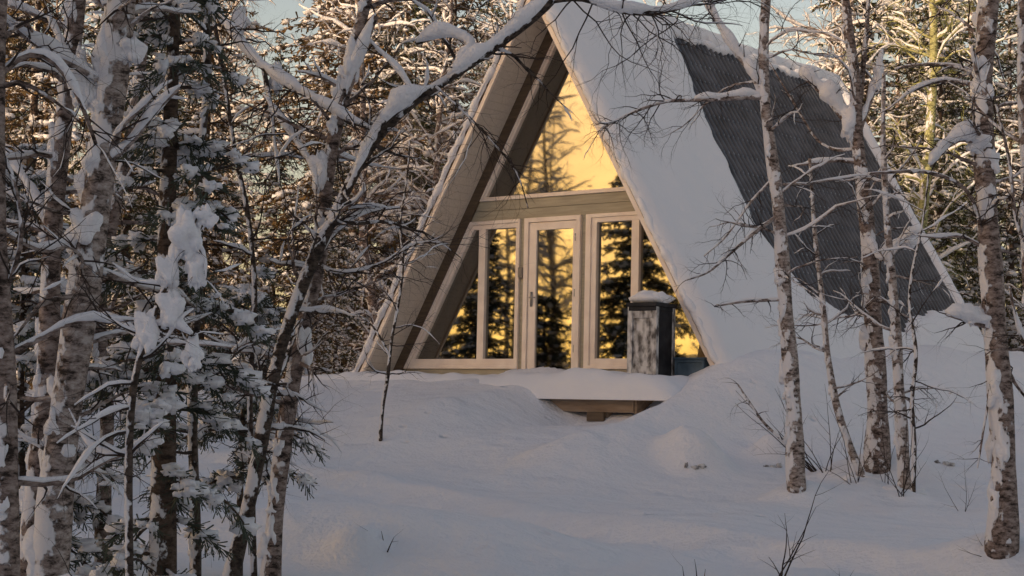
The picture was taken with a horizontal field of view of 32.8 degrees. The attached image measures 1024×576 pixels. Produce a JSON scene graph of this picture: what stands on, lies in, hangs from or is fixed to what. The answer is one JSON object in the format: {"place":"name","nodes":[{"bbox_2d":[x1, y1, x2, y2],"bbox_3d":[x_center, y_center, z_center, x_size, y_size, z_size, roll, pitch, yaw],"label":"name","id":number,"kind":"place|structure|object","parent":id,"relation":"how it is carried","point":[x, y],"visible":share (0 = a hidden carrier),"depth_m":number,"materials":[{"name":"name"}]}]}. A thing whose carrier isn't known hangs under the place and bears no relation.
{"place":"outdoors","nodes":[
{"label":"outdoors","id":0,"kind":"place"},
{"bbox_2d":[17,0,1021,329],"label":"sky","id":1,"kind":"structure","parent":0,"point":[288,9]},
{"bbox_2d":[24,334,1023,575],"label":"snowy ground","id":2,"kind":"structure","parent":0,"point":[468,477],"depth_m":17.22,"materials":[{"name":"white snow"}]},
{"bbox_2d":[5,16,50,300],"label":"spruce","id":3,"kind":"object","parent":2,"relation":"on","point":[40,104],"visible":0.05,"depth_m":38.02,"materials":[{"name":"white plant"}]},
{"bbox_2d":[5,0,66,346],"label":"snowy spruce","id":4,"kind":"object","parent":2,"relation":"on","point":[20,135],"visible":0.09,"depth_m":35.35,"materials":[{"name":"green plant"}]},
{"bbox_2d":[5,0,72,299],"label":"snowy spruce","id":5,"kind":"object","parent":2,"relation":"on","point":[21,100],"visible":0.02,"depth_m":44.48,"materials":[{"name":"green plant"}]},
{"bbox_2d":[7,0,102,304],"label":"birch tree","id":6,"kind":"object","parent":2,"relation":"on","point":[57,12],"visible":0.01,"depth_m":41.71,"materials":[{"name":"white plant"}]},
{"bbox_2d":[5,0,133,388],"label":"snowy spruce","id":7,"kind":"object","parent":2,"relation":"on","point":[44,122],"visible":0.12,"depth_m":30.21,"materials":[{"name":"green plant"}]},
{"bbox_2d":[6,136,144,575],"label":"spruce","id":8,"kind":"object","parent":2,"relation":"on","point":[84,546],"visible":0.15,"depth_m":9.90,"materials":[{"name":"green plant"}]},
{"bbox_2d":[34,1,140,307],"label":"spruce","id":9,"kind":"object","parent":2,"relation":"on","point":[83,152],"depth_m":44.17,"materials":[{"name":"white plant"}]},
{"bbox_2d":[27,0,162,361],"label":"birch tree","id":10,"kind":"object","parent":2,"relation":"on","point":[97,17],"visible":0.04,"depth_m":34.84,"materials":[{"name":"white plant"}]},
{"bbox_2d":[0,0,196,575],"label":"birch tree","id":11,"kind":"object","parent":2,"relation":"on","point":[11,481],"visible":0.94,"depth_m":7.03,"materials":[{"name":"grey plant"}]},
{"bbox_2d":[5,0,191,575],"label":"birch tree","id":12,"kind":"object","parent":2,"relation":"on","point":[44,320],"visible":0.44,"depth_m":8.80,"materials":[{"name":"white plant"}]},
{"bbox_2d":[66,15,157,361],"bbox_3d":[-8.893,-2.395,39.132,3.228,9.358,3.351,3,-4,-22],"label":"birch tree","id":13,"kind":"object","parent":2,"relation":"on","point":[140,190],"visible":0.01,"depth_m":39.31,"materials":[{"name":"white plant"}]},
{"bbox_2d":[65,56,161,365],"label":"snowy spruce","id":14,"kind":"object","parent":2,"relation":"on","point":[139,210],"visible":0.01,"depth_m":46.10,"materials":[{"name":"green plant"}]},
{"bbox_2d":[3,0,254,575],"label":"birch tree","id":15,"kind":"object","parent":2,"relation":"on","point":[121,50],"visible":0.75,"depth_m":7.57,"materials":[{"name":"grey plant"}]},
{"bbox_2d":[50,0,207,390],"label":"snowy spruce","id":16,"kind":"object","parent":2,"relation":"on","point":[135,198],"visible":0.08,"depth_m":32.04,"materials":[{"name":"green plant"}]},
{"bbox_2d":[3,203,258,575],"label":"young spruce","id":17,"kind":"object","parent":2,"relation":"on","point":[184,236],"visible":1,"depth_m":6.76,"materials":[{"name":"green plant"}]},
{"bbox_2d":[30,0,255,563],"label":"birch tree","id":18,"kind":"object","parent":2,"relation":"on","point":[99,532],"visible":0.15,"depth_m":10.18,"materials":[{"name":"white plant"}]},
{"bbox_2d":[131,12,191,353],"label":"snowy spruce","id":19,"kind":"object","parent":2,"relation":"on","point":[160,92],"visible":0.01,"depth_m":50.54,"materials":[{"name":"green plant"}]},
{"bbox_2d":[82,0,277,575],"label":"young spruce","id":20,"kind":"object","parent":2,"relation":"on","point":[165,472],"visible":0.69,"depth_m":8.11,"materials":[{"name":"green plant"}]},
{"bbox_2d":[135,16,247,335],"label":"snowy spruce","id":21,"kind":"object","parent":2,"relation":"on","point":[190,109],"visible":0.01,"depth_m":60.24,"materials":[{"name":"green plant"}]},
{"bbox_2d":[133,3,263,335],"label":"birch tree","id":22,"kind":"object","parent":2,"relation":"on","point":[229,179],"visible":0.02,"depth_m":43.33,"materials":[{"name":"white plant"}]},
{"bbox_2d":[133,2,264,336],"bbox_3d":[-7.240,-2.655,39.527,3.356,9.989,3.248,0,-4,20],"label":"tree","id":23,"kind":"object","parent":2,"relation":"on","point":[198,109],"visible":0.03,"depth_m":39.74,"materials":[{"name":"white plant"}]},
{"bbox_2d":[117,0,290,389],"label":"snowy spruce","id":24,"kind":"object","parent":2,"relation":"on","point":[242,278],"visible":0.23,"depth_m":33.22,"materials":[{"name":"green plant"}]},
{"bbox_2d":[42,0,389,575],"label":"dark tree","id":25,"kind":"object","parent":2,"relation":"on","point":[195,555],"visible":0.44,"depth_m":8.61,"materials":[{"name":"brown plant"}]},
{"bbox_2d":[148,0,304,348],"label":"tree","id":26,"kind":"object","parent":2,"relation":"on","point":[235,110],"visible":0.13,"depth_m":37.98,"materials":[{"name":"white plant"}]},
{"bbox_2d":[188,1,269,351],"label":"tree","id":27,"kind":"object","parent":2,"relation":"on","point":[229,173],"visible":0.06,"depth_m":44.85,"materials":[{"name":"white plant"}]},
{"bbox_2d":[190,2,294,333],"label":"tree","id":28,"kind":"object","parent":2,"relation":"on","point":[245,146],"visible":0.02,"depth_m":47.41,"materials":[{"name":"white plant"}]},
{"bbox_2d":[176,263,329,575],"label":"spruce","id":29,"kind":"object","parent":2,"relation":"on","point":[222,479],"visible":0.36,"depth_m":10.83,"materials":[{"name":"green plant"}]},
{"bbox_2d":[82,0,448,575],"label":"dark tree","id":30,"kind":"object","parent":2,"relation":"on","point":[289,82],"visible":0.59,"depth_m":9.91,"materials":[{"name":"brown plant"}]},
{"bbox_2d":[225,35,306,352],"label":"snowy spruce","id":31,"kind":"object","parent":2,"relation":"on","point":[275,214],"visible":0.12,"depth_m":40.21,"materials":[{"name":"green plant"}]},
{"bbox_2d":[286,190,356,375],"bbox_3d":[-2.881,-0.079,25.580,1.097,3.234,1.105,-2,-5,36],"label":"snowy spruce","id":32,"kind":"object","parent":2,"relation":"on","point":[321,348],"visible":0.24,"depth_m":25.50,"materials":[{"name":"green plant"}]},
{"bbox_2d":[185,0,460,575],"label":"birch tree","id":33,"kind":"object","parent":2,"relation":"on","point":[269,551],"visible":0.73,"depth_m":9.60,"materials":[{"name":"grey plant"}]},
{"bbox_2d":[225,0,428,378],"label":"snowy spruce","id":34,"kind":"object","parent":2,"relation":"on","point":[326,64],"visible":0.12,"depth_m":37.03,"materials":[{"name":"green plant"}]},
{"bbox_2d":[294,122,373,373],"bbox_3d":[-2.789,-0.421,27.626,1.166,4.704,1.232,0,-4,20],"label":"snowy spruce","id":35,"kind":"object","parent":2,"relation":"on","point":[338,250],"visible":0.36,"depth_m":27.54,"materials":[{"name":"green plant"}]},
{"bbox_2d":[244,0,461,375],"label":"snowy spruce","id":36,"kind":"object","parent":2,"relation":"on","point":[280,194],"visible":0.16,"depth_m":32.93,"materials":[{"name":"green plant"}]},
{"bbox_2d":[300,31,426,350],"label":"birch tree","id":37,"kind":"object","parent":2,"relation":"on","point":[371,183],"depth_m":41.62,"materials":[{"name":"white plant"}]},
{"bbox_2d":[281,0,459,367],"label":"birch tree","id":38,"kind":"object","parent":2,"relation":"on","point":[372,308],"visible":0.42,"depth_m":29.58,"materials":[{"name":"white plant"}]},
{"bbox_2d":[360,526,399,551],"bbox_3d":[-0.853,1.706,11.759,0.332,0.255,0.584,5,-5,-42],"label":"twiggy shrub","id":39,"kind":"object","parent":2,"relation":"on","point":[390,543],"visible":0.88,"depth_m":11.73,"materials":[{"name":"brown plant"}]},
{"bbox_2d":[342,2,446,308],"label":"snowy spruce","id":40,"kind":"object","parent":2,"relation":"on","point":[417,107],"visible":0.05,"depth_m":43.58,"materials":[{"name":"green plant"}]},
{"bbox_2d":[327,0,465,358],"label":"snowy spruce","id":41,"kind":"object","parent":2,"relation":"on","point":[421,13],"visible":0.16,"depth_m":36.20,"materials":[{"name":"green plant"}]},
{"bbox_2d":[346,137,457,440],"bbox_3d":[-1.283,-0.029,19.522,1.479,3.630,1.570,1,-4,0],"label":"thin sapling","id":42,"kind":"object","parent":2,"relation":"on","point":[387,373],"visible":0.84,"depth_m":19.41,"materials":[{"name":"brown plant"}]},
{"bbox_2d":[341,0,508,356],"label":"birch tree","id":43,"kind":"object","parent":2,"relation":"on","point":[436,173],"visible":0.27,"depth_m":31.91,"materials":[{"name":"white plant"}]},
{"bbox_2d":[384,0,498,276],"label":"snowy spruce","id":44,"kind":"object","parent":2,"relation":"on","point":[463,5],"visible":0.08,"depth_m":38.37,"materials":[{"name":"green plant"}]},
{"bbox_2d":[407,2,480,222],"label":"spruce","id":45,"kind":"object","parent":2,"relation":"on","point":[441,45],"visible":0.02,"depth_m":45.77,"materials":[{"name":"white plant"}]},
{"bbox_2d":[416,2,472,191],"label":"snowy spruce","id":46,"kind":"object","parent":2,"relation":"on","point":[437,71],"depth_m":66.06,"materials":[{"name":"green plant"}]},
{"bbox_2d":[415,0,516,222],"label":"birch tree","id":47,"kind":"object","parent":2,"relation":"on","point":[490,36],"visible":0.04,"depth_m":35.42,"materials":[{"name":"white plant"}]},
{"bbox_2d":[420,0,518,197],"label":"birch tree","id":48,"kind":"object","parent":2,"relation":"on","point":[495,26],"visible":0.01,"depth_m":31.48,"materials":[{"name":"white plant"}]},
{"bbox_2d":[446,0,515,138],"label":"snowy spruce","id":49,"kind":"object","parent":2,"relation":"on","point":[496,10],"visible":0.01,"depth_m":43.10,"materials":[{"name":"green plant"}]},
{"bbox_2d":[309,367,689,420],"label":"wooden deck","id":50,"kind":"structure","parent":2,"relation":"on","point":[595,394],"depth_m":21.10,"materials":[{"name":"brown wood"}]},
{"bbox_2d":[626,290,676,375],"bbox_3d":[1.713,0.598,21.448,0.554,1.148,0.550,-2,-5,37],"label":"trash bin","id":51,"kind":"object","parent":50,"relation":"on","point":[651,337],"visible":0.88,"depth_m":21.29,"materials":[{"name":"grey wood"}]},
{"bbox_2d":[673,357,709,375],"bbox_3d":[2.244,0.989,21.389,0.430,0.262,0.330,-1,-5,33],"label":"plastic crate","id":52,"kind":"object","parent":50,"relation":"on","point":[686,366],"visible":0.46,"depth_m":21.28,"materials":[{"name":"blue plastic"}]},
{"bbox_2d":[198,0,823,575],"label":"dark tree","id":53,"kind":"object","parent":2,"relation":"on","point":[468,56],"visible":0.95,"depth_m":9.55,"materials":[{"name":"brown plant"}]},
{"bbox_2d":[352,0,984,374],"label":"frame cabin","id":54,"kind":"object","parent":2,"relation":"on","point":[602,245],"visible":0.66,"depth_m":23.94,"materials":[{"name":"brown wood"}]},
{"bbox_2d":[403,219,520,368],"bbox_3d":[-0.695,0.110,24.633,2.096,2.070,0.130,-2,-5,39],"label":"window","id":55,"kind":"structure","parent":54,"relation":"in","point":[483,332],"depth_m":24.42,"materials":[{"name":"glass"}]},
{"bbox_2d":[527,220,575,369],"bbox_3d":[0.534,0.132,23.570,0.815,2.077,0.129,-2,-5,39],"label":"door","id":56,"kind":"structure","parent":54,"relation":"in","point":[551,282],"depth_m":23.61,"materials":[{"name":"beige paint"}]},
{"bbox_2d":[479,41,624,201],"bbox_3d":[0.682,-2.435,23.754,2.761,2.382,0.130,-2,-5,39],"label":"window","id":57,"kind":"structure","parent":54,"relation":"in","point":[554,136],"depth_m":23.83,"materials":[{"name":"glass"}]},
{"bbox_2d":[583,211,698,368],"bbox_3d":[1.889,0.019,22.572,2.263,2.070,0.130,-2,-5,39],"label":"window","id":58,"kind":"structure","parent":54,"relation":"in","point":[621,261],"depth_m":22.98,"materials":[{"name":"clear glass"}]},
{"bbox_2d":[643,0,705,28],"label":"birch tree","id":59,"kind":"object","parent":2,"relation":"on","point":[657,1],"depth_m":49.48,"materials":[{"name":"white plant"}]},
{"bbox_2d":[684,462,706,469],"bbox_3d":[1.913,1.859,18.138,0.240,0.087,0.096,1,-4,0],"label":"dark stone","id":60,"kind":"object","parent":2,"relation":"on","point":[702,466],"visible":1,"depth_m":18.11,"materials":[{"name":"grey stone"}]},
{"bbox_2d":[697,344,704,356],"bbox_3d":[2.397,0.828,21.706,0.253,0.730,0.110,-2,-5,39],"label":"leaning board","id":61,"kind":"object","parent":2,"relation":"on","point":[700,353],"visible":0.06,"depth_m":21.73,"materials":[{"name":"wood"}]},
{"bbox_2d":[563,0,913,492],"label":"birch tree","id":62,"kind":"object","parent":2,"relation":"on","point":[792,439],"visible":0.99,"depth_m":16.31,"materials":[{"name":"grey plant"}]},
{"bbox_2d":[728,386,816,471],"bbox_3d":[2.833,1.437,18.504,1.134,1.088,0.548,-3,-6,44],"label":"twiggy shrub","id":63,"kind":"object","parent":2,"relation":"on","point":[812,468],"visible":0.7,"depth_m":18.49,"materials":[{"name":"brown plant"}]},
{"bbox_2d":[764,463,782,467],"bbox_3d":[2.815,1.928,18.821,0.210,0.086,0.088,1,-4,0],"label":"dark stone","id":64,"kind":"object","parent":2,"relation":"on","point":[778,465],"visible":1,"depth_m":18.80,"materials":[{"name":"grey stone"}]},
{"bbox_2d":[758,458,879,575],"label":"twiggy shrub","id":65,"kind":"object","parent":2,"relation":"on","point":[788,561],"visible":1,"depth_m":10.95,"materials":[{"name":"brown plant"}]},
{"bbox_2d":[779,382,863,472],"bbox_3d":[3.171,1.446,18.173,0.989,1.054,0.615,-2,-5,42],"label":"twiggy shrub","id":66,"kind":"object","parent":2,"relation":"on","point":[825,439],"visible":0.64,"depth_m":18.22,"materials":[{"name":"brown plant"}]},
{"bbox_2d":[763,156,889,479],"bbox_3d":[3.213,0.264,18.057,1.513,3.589,1.022,1,-4,0],"label":"birch sapling","id":67,"kind":"object","parent":2,"relation":"on","point":[840,419],"visible":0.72,"depth_m":17.90,"materials":[{"name":"grey plant"}]},
{"bbox_2d":[792,24,869,111],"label":"birch tree","id":68,"kind":"object","parent":2,"relation":"on","point":[814,44],"visible":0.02,"depth_m":45.98,"materials":[{"name":"white plant"}]},
{"bbox_2d":[746,0,919,190],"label":"birch tree","id":69,"kind":"object","parent":2,"relation":"on","point":[795,23],"visible":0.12,"depth_m":34.23,"materials":[{"name":"white plant"}]},
{"bbox_2d":[806,1,880,148],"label":"birch tree","id":70,"kind":"object","parent":2,"relation":"on","point":[834,9],"visible":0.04,"depth_m":48.12,"materials":[{"name":"white plant"}]},
{"bbox_2d":[747,0,943,473],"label":"birch tree","id":71,"kind":"object","parent":2,"relation":"on","point":[852,128],"visible":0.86,"depth_m":18.14,"materials":[{"name":"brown plant"}]},
{"bbox_2d":[809,403,883,484],"bbox_3d":[3.286,1.572,17.398,0.833,0.878,0.445,0,-4,22],"label":"twiggy shrub","id":72,"kind":"object","parent":2,"relation":"on","point":[848,460],"visible":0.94,"depth_m":17.31,"materials":[{"name":"brown plant"}]},
{"bbox_2d":[828,4,923,148],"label":"birch tree","id":73,"kind":"object","parent":2,"relation":"on","point":[875,133],"depth_m":43.68,"materials":[{"name":"white plant"}]},
{"bbox_2d":[862,387,893,483],"bbox_3d":[3.736,1.460,17.449,0.417,1.118,0.625,2,-4,-8],"label":"twiggy shrub","id":74,"kind":"object","parent":2,"relation":"on","point":[884,451],"visible":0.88,"depth_m":17.41,"materials":[{"name":"brown plant"}]},
{"bbox_2d":[812,0,954,245],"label":"snowy spruce","id":75,"kind":"object","parent":2,"relation":"on","point":[885,62],"visible":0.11,"depth_m":36.38,"materials":[{"name":"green plant"}]},
{"bbox_2d":[818,73,958,494],"bbox_3d":[3.779,-0.030,17.383,1.495,4.232,1.481,4,-5,-37],"label":"birch tree","id":76,"kind":"object","parent":2,"relation":"on","point":[900,420],"visible":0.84,"depth_m":17.21,"materials":[{"name":"white plant"}]},
{"bbox_2d":[885,90,904,161],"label":"snowy spruce","id":77,"kind":"object","parent":2,"relation":"on","point":[890,118],"visible":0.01,"depth_m":52.43,"materials":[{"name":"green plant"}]},
{"bbox_2d":[839,0,961,259],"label":"birch tree","id":78,"kind":"object","parent":2,"relation":"on","point":[900,80],"visible":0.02,"depth_m":41.95,"materials":[{"name":"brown plant"}]},
{"bbox_2d":[868,395,936,496],"bbox_3d":[3.606,1.443,16.344,0.941,1.089,0.692,1,-4,0],"label":"twiggy shrub","id":79,"kind":"object","parent":2,"relation":"on","point":[906,478],"visible":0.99,"depth_m":16.32,"materials":[{"name":"brown plant"}]},
{"bbox_2d":[842,166,980,492],"bbox_3d":[3.879,0.414,16.863,1.474,3.343,1.532,-3,-5,43],"label":"dark sapling","id":80,"kind":"object","parent":2,"relation":"on","point":[912,423],"visible":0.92,"depth_m":16.90,"materials":[{"name":"brown plant"}]},
{"bbox_2d":[880,4,942,149],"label":"birch tree","id":81,"kind":"object","parent":2,"relation":"on","point":[902,71],"visible":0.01,"depth_m":49.06,"materials":[{"name":"brown plant"}]},
{"bbox_2d":[857,0,967,221],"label":"birch tree","id":82,"kind":"object","parent":2,"relation":"on","point":[907,2],"visible":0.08,"depth_m":38.78,"materials":[{"name":"brown plant"}]},
{"bbox_2d":[811,0,1019,300],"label":"birch tree","id":83,"kind":"object","parent":2,"relation":"on","point":[929,125],"visible":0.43,"depth_m":32.97,"materials":[{"name":"white plant"}]},
{"bbox_2d":[836,0,1023,559],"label":"birch tree","id":84,"kind":"object","parent":2,"relation":"on","point":[1002,538],"visible":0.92,"depth_m":11.72,"materials":[{"name":"grey plant"}]},
{"bbox_2d":[901,66,964,263],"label":"snowy spruce","id":85,"kind":"object","parent":2,"relation":"on","point":[915,127],"visible":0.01,"depth_m":44.72,"materials":[{"name":"green plant"}]},
{"bbox_2d":[910,14,976,298],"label":"snowy spruce","id":86,"kind":"object","parent":2,"relation":"on","point":[947,118],"visible":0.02,"depth_m":46.27,"materials":[{"name":"green plant"}]},
{"bbox_2d":[934,460,954,465],"bbox_3d":[4.540,1.841,18.284,0.231,0.077,0.106,1,-4,0],"label":"stone","id":87,"kind":"object","parent":2,"relation":"on","point":[946,463],"visible":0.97,"depth_m":18.25,"materials":[{"name":"grey stone"}]},
{"bbox_2d":[880,0,1020,334],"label":"snowy spruce","id":88,"kind":"object","parent":2,"relation":"on","point":[936,213],"visible":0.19,"depth_m":35.21,"materials":[{"name":"green plant"}]},
{"bbox_2d":[886,0,1023,343],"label":"birch tree","id":89,"kind":"object","parent":2,"relation":"on","point":[961,240],"visible":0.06,"depth_m":38.14,"materials":[{"name":"brown plant"}]},
{"bbox_2d":[939,451,985,511],"bbox_3d":[4.028,1.767,15.842,0.648,0.628,0.428,0,-4,20],"label":"twiggy shrub","id":90,"kind":"object","parent":2,"relation":"on","point":[960,493],"visible":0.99,"depth_m":15.77,"materials":[{"name":"brown plant"}]},
{"bbox_2d":[924,0,1023,367],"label":"birch tree","id":91,"kind":"object","parent":2,"relation":"on","point":[1019,20],"visible":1,"depth_m":10.64,"materials":[{"name":"brown plant"}]},
{"bbox_2d":[928,0,1021,302],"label":"snowy spruce","id":92,"kind":"object","parent":2,"relation":"on","point":[962,150],"visible":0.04,"depth_m":40.21,"materials":[{"name":"green plant"}]},
{"bbox_2d":[959,493,1012,556],"bbox_3d":[3.182,1.577,11.641,0.447,0.484,0.202,-1,-5,29],"label":"twiggy shrub","id":93,"kind":"object","parent":2,"relation":"on","point":[976,535],"visible":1,"depth_m":11.63,"materials":[{"name":"brown plant"}]},
{"bbox_2d":[952,0,1023,347],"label":"snowy spruce","id":94,"kind":"object","parent":2,"relation":"on","point":[1009,12],"visible":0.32,"depth_m":36.15,"materials":[{"name":"green plant"}]},
{"bbox_2d":[958,73,1021,313],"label":"birch tree","id":95,"kind":"object","parent":2,"relation":"on","point":[1004,223],"visible":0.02,"depth_m":44.72,"materials":[{"name":"brown plant"}]},
{"bbox_2d":[958,0,1023,346],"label":"birch tree","id":96,"kind":"object","parent":2,"relation":"on","point":[1017,182],"visible":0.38,"depth_m":34.80,"materials":[{"name":"plant"}]},
{"bbox_2d":[958,1,1023,314],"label":"birch tree","id":97,"kind":"object","parent":2,"relation":"on","point":[1014,49],"visible":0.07,"depth_m":37.93,"materials":[{"name":"brown plant"}]},
{"bbox_2d":[962,3,1023,324],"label":"birch tree","id":98,"kind":"object","parent":2,"relation":"on","point":[1016,203],"visible":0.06,"depth_m":41.11,"materials":[{"name":"brown plant"}]},
{"bbox_2d":[1003,87,1021,310],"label":"snowy spruce","id":99,"kind":"object","parent":2,"relation":"on","point":[1015,226],"depth_m":47.52,"materials":[{"name":"green plant"}]}
]}

